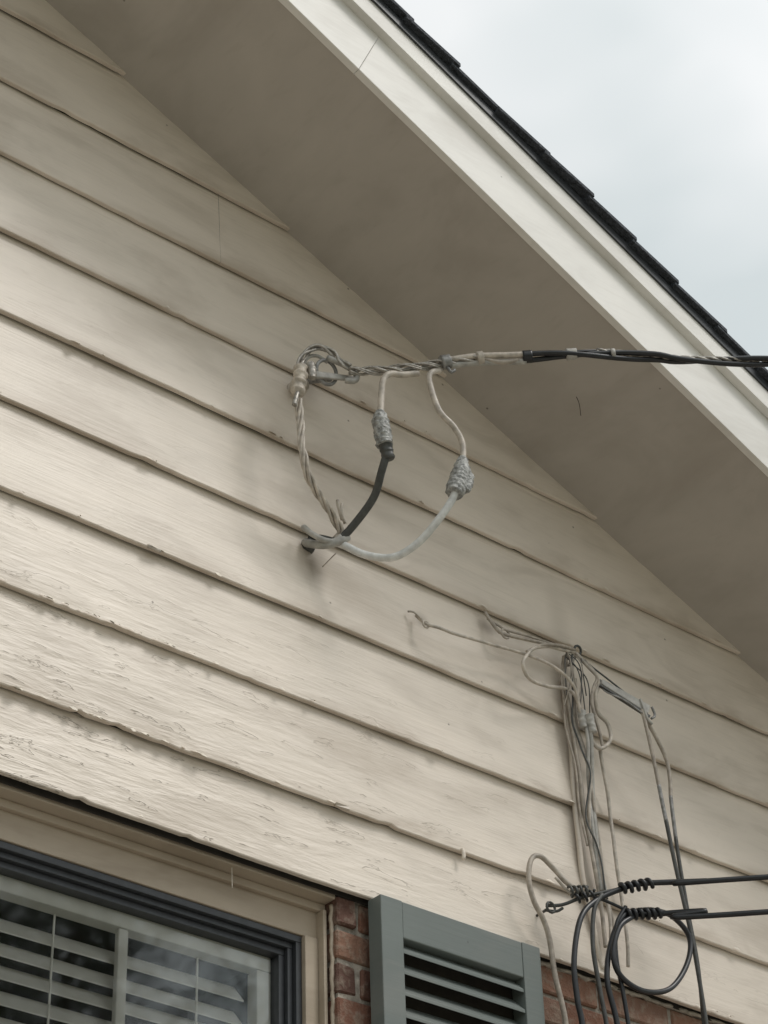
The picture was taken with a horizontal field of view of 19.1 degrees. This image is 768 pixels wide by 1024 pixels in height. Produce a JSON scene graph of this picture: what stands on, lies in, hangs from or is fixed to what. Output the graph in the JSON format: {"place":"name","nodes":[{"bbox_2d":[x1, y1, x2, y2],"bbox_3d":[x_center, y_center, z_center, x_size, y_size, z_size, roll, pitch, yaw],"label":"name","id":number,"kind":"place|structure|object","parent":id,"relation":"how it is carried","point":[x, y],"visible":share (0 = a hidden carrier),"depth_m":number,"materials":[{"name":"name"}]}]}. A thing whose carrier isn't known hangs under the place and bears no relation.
{"place":"outdoors","nodes":[
{"label":"outdoors","id":0,"kind":"place"},
{"bbox_2d":[0,914,243,1023],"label":"window blinds","id":1,"kind":"object","parent":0,"point":[50,986],"depth_m":3.91,"materials":[{"name":"white plastic"}]},
{"bbox_2d":[46,0,767,681],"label":"soffit","id":2,"kind":"structure","parent":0,"point":[322,152],"depth_m":4.99,"materials":[{"name":"paint"}]},
{"bbox_2d":[0,9,746,1023],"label":"gable sheathing","id":3,"kind":"object","parent":2,"relation":"attached to","point":[76,803],"depth_m":4.05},
{"bbox_2d":[0,0,767,1023],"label":"lap siding","id":4,"kind":"object","parent":3,"relation":"attached to","point":[110,248],"visible":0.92,"depth_m":4.59,"materials":[{"name":"paint"}]},
{"bbox_2d":[287,358,353,393],"bbox_3d":[-0.139,-0.276,4.753,0.099,0.097,0.128,24,-43,-32],"label":"wire holder hook","id":5,"kind":"object","parent":4,"relation":"attached to","point":[323,378],"visible":0.65,"depth_m":4.71,"materials":[{"name":"metal"}]},
{"bbox_2d":[290,343,767,561],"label":"service drop cable","id":6,"kind":"object","parent":5,"relation":"attached to","point":[459,484],"visible":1,"depth_m":4.66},
{"bbox_2d":[301,524,350,566],"bbox_3d":[-0.122,0.059,4.557,0.107,0.082,0.084,24,-43,-32],"label":"service entry fitting","id":7,"kind":"object","parent":4,"relation":"attached to","point":[312,542],"visible":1,"depth_m":4.54,"materials":[{"name":"grey metal"}]},
{"bbox_2d":[147,397,580,887],"bbox_3d":[-0.028,0.189,4.554,1.024,1.350,0.156,16,-39,-23],"label":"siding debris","id":8,"kind":"object","parent":4,"relation":"attached to","point":[337,804],"visible":1,"depth_m":4.27,"materials":[{"name":"paint"}]},
{"bbox_2d":[0,306,767,1016],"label":"paint flakes","id":9,"kind":"object","parent":4,"relation":"attached to","point":[216,662],"visible":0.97,"depth_m":4.18,"materials":[{"name":"beige paint"}]},
{"bbox_2d":[408,610,629,968],"bbox_3d":[0.303,0.521,4.626,0.574,0.748,0.094,24,-43,-32],"label":"telephone cable bundle","id":10,"kind":"object","parent":4,"relation":"attached to","point":[588,723],"visible":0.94,"depth_m":4.77,"materials":[{"name":"plastic"}]},
{"bbox_2d":[599,679,655,724],"bbox_3d":[0.522,0.408,4.875,0.135,0.091,0.021,13,-38,-20],"label":"drop wire clamp","id":11,"kind":"object","parent":10,"relation":"attached to","point":[631,701],"visible":1,"depth_m":4.87,"materials":[{"name":"metal"}]},
{"bbox_2d":[640,709,708,1023],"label":"drop wire pair","id":12,"kind":"object","parent":11,"relation":"hanging from","point":[678,869],"visible":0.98,"depth_m":4.73,"materials":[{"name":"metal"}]},
{"bbox_2d":[536,885,623,916],"bbox_3d":[0.391,0.766,4.501,0.184,0.071,0.048,2,-36,-5],"label":"guy hook bracket","id":13,"kind":"object","parent":4,"relation":"attached to","point":[582,894],"visible":0.98,"depth_m":4.49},
{"bbox_2d":[526,853,584,1023],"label":"ground cable","id":14,"kind":"object","parent":13,"relation":"hanging from","point":[556,871],"visible":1,"depth_m":4.44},
{"bbox_2d":[571,874,767,1023],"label":"coaxial cable","id":15,"kind":"object","parent":13,"relation":"attached to","point":[626,914],"visible":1,"depth_m":4.50,"materials":[{"name":"black rubber"}]},
{"bbox_2d":[278,0,767,476],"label":"rake fascia","id":16,"kind":"structure","parent":2,"relation":"attached to","point":[420,108],"depth_m":4.90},
{"bbox_2d":[382,0,767,381],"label":"roof shingles","id":17,"kind":"object","parent":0,"point":[572,181],"visible":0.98,"depth_m":5.01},
{"bbox_2d":[342,0,767,418],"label":"rake trim","id":18,"kind":"structure","parent":17,"relation":"attached to","point":[461,103],"depth_m":4.97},
{"bbox_2d":[371,0,767,390],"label":"drip edge","id":19,"kind":"object","parent":17,"relation":"attached to","point":[554,176],"visible":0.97,"depth_m":5.00,"materials":[{"name":"black metal"}]},
{"bbox_2d":[395,0,767,369],"label":"sky","id":20,"kind":"structure","parent":0,"point":[659,108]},
{"label":"ground","id":21,"kind":"structure","parent":0,"visible":0},
{"bbox_2d":[325,896,715,1023],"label":"brick veneer","id":22,"kind":"object","parent":21,"relation":"on","point":[352,948],"visible":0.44,"depth_m":4.21,"materials":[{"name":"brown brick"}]},
{"bbox_2d":[0,783,334,1023],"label":"window casing","id":23,"kind":"object","parent":22,"relation":"attached to","point":[55,829],"depth_m":4.02,"materials":[{"name":"beige wood"}]},
{"bbox_2d":[0,841,301,1023],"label":"window frame","id":24,"kind":"object","parent":23,"relation":"in","point":[281,949],"visible":1,"depth_m":4.01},
{"bbox_2d":[0,875,269,1023],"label":"window muntins","id":25,"kind":"object","parent":24,"relation":"attached to","point":[123,927],"depth_m":3.97,"materials":[{"name":"white plastic"}]},
{"bbox_2d":[328,904,334,1023],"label":"caulk bead","id":26,"kind":"object","parent":23,"relation":"attached to","point":[331,968],"visible":1,"depth_m":4.12,"materials":[{"name":"paint"}]},
{"bbox_2d":[368,894,544,1023],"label":"window shutter","id":27,"kind":"object","parent":22,"relation":"attached to","point":[427,967],"depth_m":4.23,"materials":[{"name":"paint"}]},
{"bbox_2d":[540,960,725,1023],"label":"mortar squeeze","id":28,"kind":"object","parent":22,"relation":"on","point":[631,993],"visible":0.7,"depth_m":4.60,"materials":[{"name":"grey concrete"}]},
{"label":"side walls","id":29,"kind":"object","parent":21,"relation":"on","visible":0},
{"bbox_2d":[0,895,360,1023],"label":"room","id":30,"kind":"object","parent":29,"relation":"attached to","point":[43,921],"depth_m":5.13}
]}

